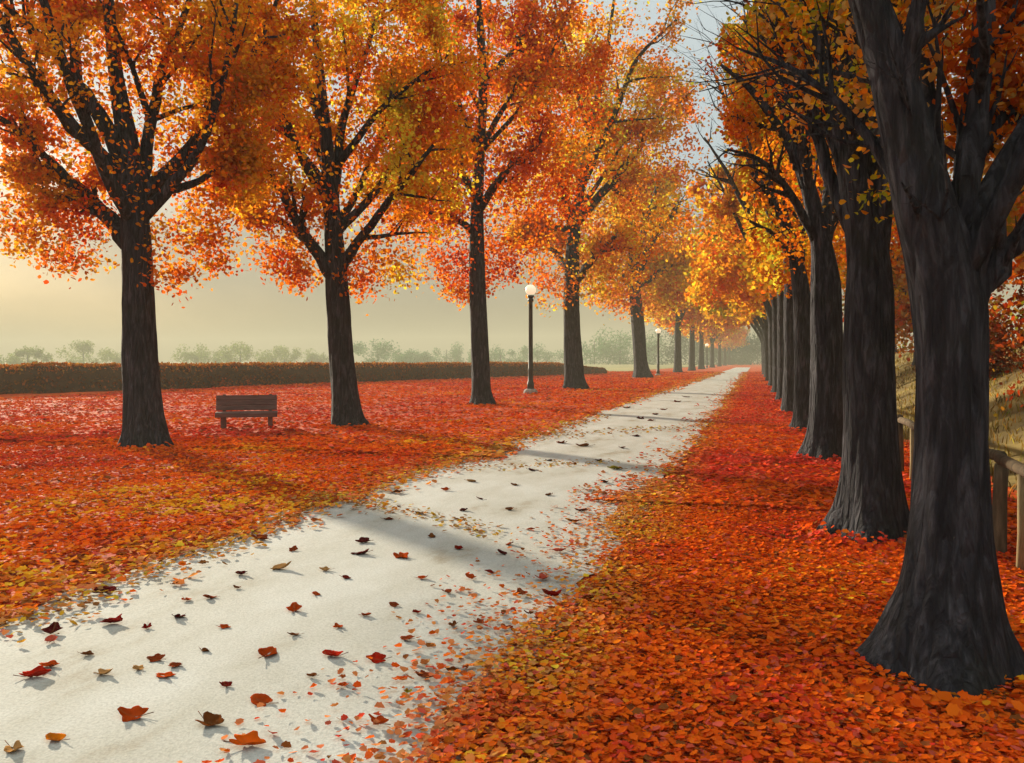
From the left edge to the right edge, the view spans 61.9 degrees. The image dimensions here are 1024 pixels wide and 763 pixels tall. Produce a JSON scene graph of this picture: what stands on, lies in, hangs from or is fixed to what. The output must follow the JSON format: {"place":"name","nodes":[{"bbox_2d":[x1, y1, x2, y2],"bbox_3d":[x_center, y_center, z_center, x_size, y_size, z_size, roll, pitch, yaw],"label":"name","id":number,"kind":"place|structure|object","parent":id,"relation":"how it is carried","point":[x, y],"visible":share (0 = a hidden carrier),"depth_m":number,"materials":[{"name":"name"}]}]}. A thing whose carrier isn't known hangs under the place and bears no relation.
{"place":"outdoors","nodes":[
{"label":"outdoors","id":0,"kind":"place"},
{"bbox_2d":[2,362,715,371],"bbox_3d":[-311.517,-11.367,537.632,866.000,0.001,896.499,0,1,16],"label":"field","id":1,"kind":"structure","parent":0,"point":[613,367],"depth_m":298.94,"materials":[{"name":"green plant"}]},
{"bbox_2d":[0,345,54,364],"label":"distant tree","id":2,"kind":"object","parent":1,"relation":"on","point":[13,359],"visible":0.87,"depth_m":366.44,"materials":[{"name":"green plant"}]},
{"bbox_2d":[56,340,116,363],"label":"distant tree","id":3,"kind":"object","parent":1,"relation":"on","point":[84,347],"visible":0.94,"depth_m":418.27,"materials":[{"name":"green plant"}]},
{"bbox_2d":[112,352,120,362],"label":"distant tree","id":4,"kind":"object","parent":1,"relation":"on","point":[118,360],"visible":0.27,"depth_m":449.53,"materials":[{"name":"green plant"}]},
{"bbox_2d":[170,343,231,363],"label":"distant tree","id":5,"kind":"object","parent":1,"relation":"on","point":[194,356],"visible":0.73,"depth_m":434.50,"materials":[{"name":"green plant"}]},
{"bbox_2d":[198,341,271,363],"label":"distant tree","id":6,"kind":"object","parent":1,"relation":"on","point":[244,349],"visible":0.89,"depth_m":412.98,"materials":[{"name":"green plant"}]},
{"bbox_2d":[252,345,303,362],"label":"distant tree","id":7,"kind":"object","parent":1,"relation":"on","point":[281,353],"visible":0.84,"depth_m":443.41,"materials":[{"name":"green plant"}]},
{"bbox_2d":[303,348,328,362],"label":"distant tree","id":8,"kind":"object","parent":1,"relation":"on","point":[313,357],"visible":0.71,"depth_m":468.13,"materials":[{"name":"green plant"}]},
{"bbox_2d":[353,338,412,362],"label":"distant tree","id":9,"kind":"object","parent":1,"relation":"on","point":[357,348],"visible":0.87,"depth_m":405.43,"materials":[{"name":"green plant"}]},
{"bbox_2d":[391,348,432,362],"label":"distant tree","id":10,"kind":"object","parent":1,"relation":"on","point":[417,357],"visible":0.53,"depth_m":433.43,"materials":[{"name":"green plant"}]},
{"bbox_2d":[420,342,470,362],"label":"distant tree","id":11,"kind":"object","parent":1,"relation":"on","point":[455,353],"visible":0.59,"depth_m":453.55,"materials":[{"name":"green plant"}]},
{"bbox_2d":[466,344,517,362],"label":"distant tree","id":12,"kind":"object","parent":1,"relation":"on","point":[495,354],"visible":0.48,"depth_m":430.22,"materials":[{"name":"green plant"}]},
{"bbox_2d":[512,343,563,362],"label":"distant tree","id":13,"kind":"object","parent":1,"relation":"on","point":[536,354],"visible":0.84,"depth_m":444.42,"materials":[{"name":"green plant"}]},
{"bbox_2d":[581,332,632,363],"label":"distant tree","id":14,"kind":"object","parent":1,"relation":"on","point":[589,351],"visible":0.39,"depth_m":401.22,"materials":[{"name":"green plant"}]},
{"bbox_2d":[583,325,655,364],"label":"distant tree","id":15,"kind":"object","parent":1,"relation":"on","point":[618,350],"visible":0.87,"depth_m":387.55,"materials":[{"name":"green plant"}]},
{"bbox_2d":[618,327,673,363],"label":"distant tree","id":16,"kind":"object","parent":1,"relation":"on","point":[649,344],"visible":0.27,"depth_m":418.76,"materials":[{"name":"green plant"}]},
{"bbox_2d":[646,325,714,364],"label":"distant tree","id":17,"kind":"object","parent":1,"relation":"on","point":[668,352],"visible":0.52,"depth_m":352.35,"materials":[{"name":"green plant"}]},
{"bbox_2d":[668,336,730,364],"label":"distant tree","id":18,"kind":"object","parent":1,"relation":"on","point":[697,349],"visible":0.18,"depth_m":366.74,"materials":[{"name":"green plant"}]},
{"bbox_2d":[0,367,750,762],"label":"path","id":19,"kind":"structure","parent":0,"point":[74,699],"depth_m":5.58,"materials":[{"name":"concrete"}]},
{"bbox_2d":[4,740,23,751],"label":"fallen leaf","id":20,"kind":"object","parent":19,"relation":"on","point":[16,746],"visible":1,"depth_m":3.68,"materials":[{"name":"plant"}]},
{"bbox_2d":[13,665,51,676],"bbox_3d":[-2.533,1.540,4.514,0.142,0.048,0.131,1,2,25],"label":"fallen leaf","id":21,"kind":"object","parent":19,"relation":"on","point":[39,670],"visible":1,"depth_m":4.52,"materials":[{"name":"plant"}]},
{"bbox_2d":[39,660,59,666],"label":"fallen leaf","id":22,"kind":"object","parent":19,"relation":"on","point":[51,663],"visible":0.98,"depth_m":4.68,"materials":[{"name":"plant"}]},
{"bbox_2d":[44,635,57,642],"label":"fallen leaf","id":23,"kind":"object","parent":19,"relation":"on","point":[49,638],"visible":1,"depth_m":5.10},
{"bbox_2d":[42,622,62,633],"bbox_3d":[-2.826,1.524,5.240,0.118,0.043,0.168,2,5,-12],"label":"fallen leaf","id":24,"kind":"object","parent":19,"relation":"on","point":[53,627],"visible":1,"depth_m":5.28,"materials":[{"name":"plant"}]},
{"bbox_2d":[45,732,68,740],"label":"fallen leaf","id":25,"kind":"object","parent":19,"relation":"on","point":[55,736],"visible":1,"depth_m":3.77,"materials":[{"name":"plant"}]},
{"bbox_2d":[78,650,93,654],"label":"fallen leaf","id":26,"kind":"object","parent":19,"relation":"on","point":[89,652],"visible":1,"depth_m":4.85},
{"bbox_2d":[94,668,112,674],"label":"fallen leaf","id":27,"kind":"object","parent":19,"relation":"on","point":[101,671],"visible":1,"depth_m":4.56,"materials":[{"name":"plant"}]},
{"bbox_2d":[92,586,118,592],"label":"fallen leaf","id":28,"kind":"object","parent":19,"relation":"on","point":[111,588],"visible":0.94,"depth_m":6.19,"materials":[{"name":"plant"}]},
{"bbox_2d":[100,614,122,622],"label":"fallen leaf","id":29,"kind":"object","parent":19,"relation":"on","point":[119,618],"visible":1,"depth_m":5.43,"materials":[{"name":"plant"}]},
{"bbox_2d":[117,705,153,721],"bbox_3d":[-1.774,1.552,4.001,0.131,0.046,0.124,1,2,35],"label":"fallen leaf","id":30,"kind":"object","parent":19,"relation":"on","point":[132,713],"visible":1,"depth_m":4.01,"materials":[{"name":"plant"}]},
{"bbox_2d":[132,665,143,669],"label":"fallen leaf","id":31,"kind":"object","parent":19,"relation":"on","point":[140,667],"visible":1,"depth_m":4.62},
{"bbox_2d":[142,623,151,628],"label":"fallen leaf","id":32,"kind":"object","parent":19,"relation":"on","point":[145,626],"visible":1,"depth_m":5.35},
{"bbox_2d":[146,653,164,661],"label":"fallen leaf","id":33,"kind":"object","parent":19,"relation":"on","point":[157,657],"visible":1,"depth_m":4.77,"materials":[{"name":"plant"}]},
{"bbox_2d":[156,671,175,676],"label":"fallen leaf","id":34,"kind":"object","parent":19,"relation":"on","point":[168,674],"visible":1,"depth_m":4.53,"materials":[{"name":"plant"}]},
{"bbox_2d":[168,662,181,666],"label":"fallen leaf","id":35,"kind":"object","parent":19,"relation":"on","point":[174,664],"visible":1,"depth_m":4.68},
{"bbox_2d":[172,614,185,617],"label":"fallen leaf","id":36,"kind":"object","parent":19,"relation":"on","point":[177,615],"visible":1,"depth_m":5.53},
{"bbox_2d":[195,711,223,725],"bbox_3d":[-1.401,1.558,3.929,0.166,0.035,0.121,7,6,18],"label":"fallen leaf","id":37,"kind":"object","parent":19,"relation":"on","point":[210,719],"visible":1,"depth_m":3.94,"materials":[{"name":"plant"}]},
{"bbox_2d":[216,624,230,627],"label":"fallen leaf","id":38,"kind":"object","parent":19,"relation":"on","point":[224,625],"visible":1,"depth_m":5.35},
{"bbox_2d":[219,681,231,688],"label":"fallen leaf","id":39,"kind":"object","parent":19,"relation":"on","point":[225,683],"visible":1,"depth_m":4.39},
{"bbox_2d":[234,571,246,574],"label":"fallen leaf","id":40,"kind":"object","parent":19,"relation":"on","point":[240,572],"visible":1,"depth_m":6.69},
{"bbox_2d":[223,730,265,744],"bbox_3d":[-1.158,1.564,3.715,0.151,0.039,0.132,1,2,36],"label":"fallen leaf","id":41,"kind":"object","parent":19,"relation":"on","point":[251,738],"visible":1,"depth_m":3.73,"materials":[{"name":"plant"}]},
{"bbox_2d":[250,532,268,538],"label":"fallen leaf","id":42,"kind":"object","parent":19,"relation":"on","point":[263,536],"visible":1,"depth_m":8.05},
{"bbox_2d":[250,693,277,706],"bbox_3d":[-1.214,1.559,4.167,0.174,0.030,0.095,11,16,32],"label":"fallen leaf","id":43,"kind":"object","parent":19,"relation":"on","point":[256,698],"visible":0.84,"depth_m":4.19,"materials":[{"name":"plant"}]},
{"bbox_2d":[258,646,276,658],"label":"fallen leaf","id":44,"kind":"object","parent":19,"relation":"on","point":[271,650],"visible":1,"depth_m":4.87,"materials":[{"name":"plant"}]},
{"bbox_2d":[270,561,290,569],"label":"fallen leaf","id":45,"kind":"object","parent":19,"relation":"on","point":[280,566],"visible":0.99,"depth_m":6.88,"materials":[{"name":"plant"}]},
{"bbox_2d":[289,545,297,551],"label":"fallen leaf","id":46,"kind":"object","parent":19,"relation":"on","point":[293,548],"visible":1,"depth_m":7.54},
{"bbox_2d":[286,602,301,613],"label":"fallen leaf","id":47,"kind":"object","parent":19,"relation":"on","point":[294,606],"visible":1,"depth_m":5.73,"materials":[{"name":"plant"}]},
{"bbox_2d":[319,566,333,570],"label":"fallen leaf","id":48,"kind":"object","parent":19,"relation":"on","point":[325,568],"visible":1,"depth_m":6.81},
{"bbox_2d":[322,649,347,656],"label":"fallen leaf","id":49,"kind":"object","parent":19,"relation":"on","point":[331,653],"visible":1,"depth_m":4.85,"materials":[{"name":"plant"}]},
{"bbox_2d":[337,682,348,685],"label":"fallen leaf","id":50,"kind":"object","parent":19,"relation":"on","point":[343,683],"visible":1,"depth_m":4.39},
{"bbox_2d":[351,549,372,553],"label":"fallen leaf","id":51,"kind":"object","parent":19,"relation":"on","point":[364,552],"visible":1,"depth_m":7.38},
{"bbox_2d":[355,537,371,542],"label":"fallen leaf","id":52,"kind":"object","parent":19,"relation":"on","point":[363,539],"visible":1,"depth_m":7.88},
{"bbox_2d":[366,652,390,662],"bbox_3d":[-0.743,1.544,4.763,0.146,0.026,0.094,6,19,-7],"label":"fallen leaf","id":53,"kind":"object","parent":19,"relation":"on","point":[378,657],"visible":1,"depth_m":4.77,"materials":[{"name":"plant"}]},
{"bbox_2d":[368,713,390,724],"bbox_3d":[-0.610,1.558,3.927,0.125,0.036,0.075,5,0,25],"label":"fallen leaf","id":54,"kind":"object","parent":19,"relation":"on","point":[381,719],"visible":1,"depth_m":3.94,"materials":[{"name":"plant"}]},
{"bbox_2d":[389,602,398,606],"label":"fallen leaf","id":55,"kind":"object","parent":19,"relation":"on","point":[393,604],"visible":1,"depth_m":5.82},
{"bbox_2d":[393,552,408,557],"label":"fallen leaf","id":56,"kind":"object","parent":19,"relation":"on","point":[401,555],"visible":1,"depth_m":7.28,"materials":[{"name":"plant"}]},
{"bbox_2d":[400,635,414,639],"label":"fallen leaf","id":57,"kind":"object","parent":19,"relation":"on","point":[407,637],"visible":1,"depth_m":5.13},
{"bbox_2d":[414,670,433,677],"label":"fallen leaf","id":58,"kind":"object","parent":19,"relation":"on","point":[424,674],"visible":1,"depth_m":4.52,"materials":[{"name":"plant"}]},
{"bbox_2d":[445,666,459,670],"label":"fallen leaf","id":59,"kind":"object","parent":19,"relation":"on","point":[451,668],"visible":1,"depth_m":4.61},
{"bbox_2d":[465,573,475,578],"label":"fallen leaf","id":60,"kind":"object","parent":19,"relation":"on","point":[471,576],"visible":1,"depth_m":6.56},
{"bbox_2d":[473,618,483,623],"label":"fallen leaf","id":61,"kind":"object","parent":19,"relation":"on","point":[479,620],"visible":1,"depth_m":5.45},
{"bbox_2d":[515,588,527,594],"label":"fallen leaf","id":62,"kind":"object","parent":19,"relation":"on","point":[521,591],"visible":1,"depth_m":6.13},
{"bbox_2d":[535,573,546,578],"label":"fallen leaf","id":63,"kind":"object","parent":19,"relation":"on","point":[543,576],"visible":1,"depth_m":6.57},
{"bbox_2d":[542,589,564,595],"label":"fallen leaf","id":64,"kind":"object","parent":19,"relation":"on","point":[552,593],"visible":0.97,"depth_m":6.07,"materials":[{"name":"plant"}]},
{"bbox_2d":[607,465,627,468],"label":"fallen leaf","id":65,"kind":"object","parent":19,"relation":"on","point":[613,467],"visible":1,"depth_m":13.19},
{"bbox_2d":[0,363,1023,762],"bbox_3d":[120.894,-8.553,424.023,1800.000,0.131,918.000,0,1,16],"label":"ground","id":66,"kind":"structure","parent":0,"point":[372,437],"depth_m":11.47,"materials":[{"name":"plant"}]},
{"bbox_2d":[0,0,340,450],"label":"autumn tree","id":67,"kind":"object","parent":66,"relation":"on","point":[230,158],"visible":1,"depth_m":16.47,"materials":[{"name":"orange plant"}]},
{"bbox_2d":[215,394,277,429],"bbox_3d":[-6.573,0.766,21.137,1.478,0.887,0.692,0,1,-14],"label":"park bench","id":68,"kind":"object","parent":66,"relation":"on","point":[224,402],"visible":0.92,"depth_m":21.25,"materials":[{"name":"brown wood"}]},
{"bbox_2d":[0,361,606,393],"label":"hedge","id":69,"kind":"object","parent":66,"relation":"on","point":[36,377],"visible":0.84,"depth_m":55.07,"materials":[{"name":"brown plant"}]},
{"bbox_2d":[142,0,491,427],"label":"autumn tree","id":70,"kind":"object","parent":66,"relation":"on","point":[402,113],"visible":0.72,"depth_m":21.59,"materials":[{"name":"orange plant"}]},
{"bbox_2d":[341,0,632,404],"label":"autumn tree","id":71,"kind":"object","parent":66,"relation":"on","point":[524,77],"visible":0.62,"depth_m":32.10,"materials":[{"name":"orange plant"}]},
{"bbox_2d":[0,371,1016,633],"bbox_3d":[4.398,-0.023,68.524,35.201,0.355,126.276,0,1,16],"label":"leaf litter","id":72,"kind":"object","parent":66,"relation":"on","point":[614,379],"visible":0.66,"depth_m":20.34,"materials":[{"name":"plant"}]},
{"bbox_2d":[524,285,537,393],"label":"street lamp","id":73,"kind":"object","parent":66,"relation":"on","point":[530,290],"visible":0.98,"depth_m":43.34,"materials":[{"name":"metal"}]},
{"bbox_2d":[484,0,715,389],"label":"autumn tree","id":74,"kind":"object","parent":66,"relation":"on","point":[640,127],"visible":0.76,"depth_m":50.63,"materials":[{"name":"orange plant"}]},
{"bbox_2d":[579,97,703,377],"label":"autumn tree","id":75,"kind":"object","parent":66,"relation":"on","point":[670,270],"visible":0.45,"depth_m":81.71,"materials":[{"name":"orange plant"}]},
{"bbox_2d":[655,328,660,374],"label":"street lamp","id":76,"kind":"object","parent":66,"relation":"on","point":[658,330],"visible":0.97,"depth_m":95.27,"materials":[{"name":"metal"}]},
{"bbox_2d":[628,228,707,371],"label":"autumn tree","id":77,"kind":"object","parent":66,"relation":"on","point":[693,316],"visible":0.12,"depth_m":119.01,"materials":[{"name":"orange plant"}]},
{"bbox_2d":[650,304,725,370],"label":"autumn tree","id":78,"kind":"object","parent":66,"relation":"on","point":[691,366],"visible":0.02,"depth_m":145.81,"materials":[{"name":"orange plant"}]},
{"bbox_2d":[664,321,738,368],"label":"autumn tree","id":79,"kind":"object","parent":66,"relation":"on","point":[701,347],"visible":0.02,"depth_m":171.05,"materials":[{"name":"orange plant"}]},
{"bbox_2d":[705,343,708,367],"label":"street lamp","id":80,"kind":"object","parent":66,"relation":"on","point":[706,344],"visible":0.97,"depth_m":191.24,"materials":[{"name":"metal"}]},
{"bbox_2d":[681,327,741,367],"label":"autumn tree","id":81,"kind":"object","parent":66,"relation":"on","point":[711,343],"visible":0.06,"depth_m":213.93,"materials":[{"name":"orange plant"}]},
{"bbox_2d":[696,326,745,366],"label":"autumn tree","id":82,"kind":"object","parent":66,"relation":"on","point":[737,337],"visible":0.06,"depth_m":256.67,"materials":[{"name":"orange plant"}]},
{"bbox_2d":[676,159,772,385],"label":"autumn tree","id":83,"kind":"object","parent":66,"relation":"on","point":[723,275],"visible":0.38,"depth_m":56.44,"materials":[{"name":"orange plant"}]},
{"bbox_2d":[680,215,770,380],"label":"autumn tree","id":84,"kind":"object","parent":66,"relation":"on","point":[720,305],"visible":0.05,"depth_m":70.25,"materials":[{"name":"orange plant"}]},
{"bbox_2d":[707,325,746,365],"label":"autumn tree","id":85,"kind":"object","parent":66,"relation":"on","point":[724,345],"visible":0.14,"depth_m":302.14,"materials":[{"name":"orange plant"}]},
{"bbox_2d":[697,345,757,364],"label":"distant tree","id":86,"kind":"object","parent":66,"relation":"on","point":[745,360],"visible":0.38,"depth_m":381.67,"materials":[{"name":"green plant"}]},
{"bbox_2d":[690,247,765,376],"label":"autumn tree","id":87,"kind":"object","parent":66,"relation":"on","point":[758,318],"depth_m":84.96,"materials":[{"name":"orange plant"}]},
{"bbox_2d":[697,250,765,373],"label":"autumn tree","id":88,"kind":"object","parent":66,"relation":"on","point":[715,319],"visible":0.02,"depth_m":101.68,"materials":[{"name":"orange plant"}]},
{"bbox_2d":[700,315,763,371],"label":"autumn tree","id":89,"kind":"object","parent":66,"relation":"on","point":[735,324],"visible":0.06,"depth_m":120.41,"materials":[{"name":"orange plant"}]},
{"bbox_2d":[721,326,750,364],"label":"autumn tree","id":90,"kind":"object","parent":66,"relation":"on","point":[729,349],"visible":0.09,"depth_m":355.02,"materials":[{"name":"orange plant"}]},
{"bbox_2d":[717,332,760,364],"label":"distant tree","id":91,"kind":"object","parent":66,"relation":"on","point":[752,341],"visible":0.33,"depth_m":387.17,"materials":[{"name":"green plant"}]},
{"bbox_2d":[705,142,776,392],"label":"autumn tree","id":92,"kind":"object","parent":66,"relation":"on","point":[728,204],"visible":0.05,"depth_m":44.10,"materials":[{"name":"orange plant"}]},
{"bbox_2d":[730,338,761,364],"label":"distant tree","id":93,"kind":"object","parent":66,"relation":"on","point":[758,355],"visible":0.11,"depth_m":398.53,"materials":[{"name":"green plant"}]},
{"bbox_2d":[687,119,846,399],"bbox_3d":[10.507,-6.119,35.004,6.518,14.185,7.557,1,2,37],"label":"autumn tree","id":94,"kind":"object","parent":66,"relation":"on","point":[755,283],"visible":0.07,"depth_m":35.02,"materials":[{"name":"orange plant"}]},
{"bbox_2d":[693,2,844,411],"bbox_3d":[8.816,-5.914,27.320,5.930,14.145,6.546,0,1,16],"label":"autumn tree","id":95,"kind":"object","parent":66,"relation":"on","point":[787,391],"visible":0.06,"depth_m":27.37,"materials":[{"name":"orange plant"}]},
{"bbox_2d":[644,12,898,431],"bbox_3d":[7.439,-5.396,21.742,7.572,13.379,6.519,-1,2,-36],"label":"autumn tree","id":96,"kind":"object","parent":66,"relation":"on","point":[799,285],"visible":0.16,"depth_m":20.50,"materials":[{"name":"orange plant"}]},
{"bbox_2d":[662,0,999,461],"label":"autumn tree","id":97,"kind":"object","parent":66,"relation":"on","point":[823,435],"visible":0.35,"depth_m":14.54,"materials":[{"name":"orange plant"}]},
{"bbox_2d":[668,0,1023,544],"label":"autumn tree","id":98,"kind":"object","parent":66,"relation":"on","point":[870,499],"visible":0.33,"depth_m":8.12,"materials":[{"name":"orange plant"}]},
{"bbox_2d":[671,0,1023,705],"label":"autumn tree","id":99,"kind":"object","parent":66,"relation":"on","point":[943,624],"visible":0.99,"depth_m":4.52,"materials":[{"name":"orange plant"}]},
{"bbox_2d":[897,414,1023,569],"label":"wooden fence","id":100,"kind":"object","parent":66,"relation":"on","point":[1004,464],"visible":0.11,"depth_m":7.39,"materials":[{"name":"brown wood"}]},
{"bbox_2d":[0,0,1023,362],"label":"sky","id":101,"kind":"structure","parent":0,"point":[52,315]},
{"bbox_2d":[895,343,1023,499],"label":"bank","id":102,"kind":"structure","parent":0,"point":[1015,447],"depth_m":18.37,"materials":[{"name":"plant"}]},
{"bbox_2d":[839,221,912,351],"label":"autumn tree","id":103,"kind":"object","parent":102,"relation":"on","point":[902,343],"visible":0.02,"depth_m":52.57,"materials":[{"name":"orange plant"}]},
{"bbox_2d":[839,168,1008,365],"bbox_3d":[17.503,-5.505,36.382,7.362,9.767,7.835,0,1,16],"label":"autumn tree","id":104,"kind":"object","parent":102,"relation":"on","point":[903,318],"visible":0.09,"depth_m":35.06,"materials":[{"name":"orange plant"}]},
{"bbox_2d":[911,294,1023,380],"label":"shrub","id":105,"kind":"object","parent":102,"relation":"on","point":[995,355],"visible":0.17,"depth_m":22.61,"materials":[{"name":"red plant"}]},
{"bbox_2d":[964,27,1023,297],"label":"autumn tree","id":106,"kind":"object","parent":102,"relation":"on","point":[1019,259],"visible":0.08,"depth_m":20.03,"materials":[{"name":"orange plant"}]},
{"bbox_2d":[990,279,1023,416],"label":"shrub","id":107,"kind":"object","parent":102,"relation":"on","point":[1020,301],"visible":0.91,"depth_m":13.83,"materials":[{"name":"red plant"}]},
{"bbox_2d":[991,256,1023,369],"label":"shrub","id":108,"kind":"object","parent":102,"relation":"on","point":[1020,294],"visible":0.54,"depth_m":17.30,"materials":[{"name":"red plant"}]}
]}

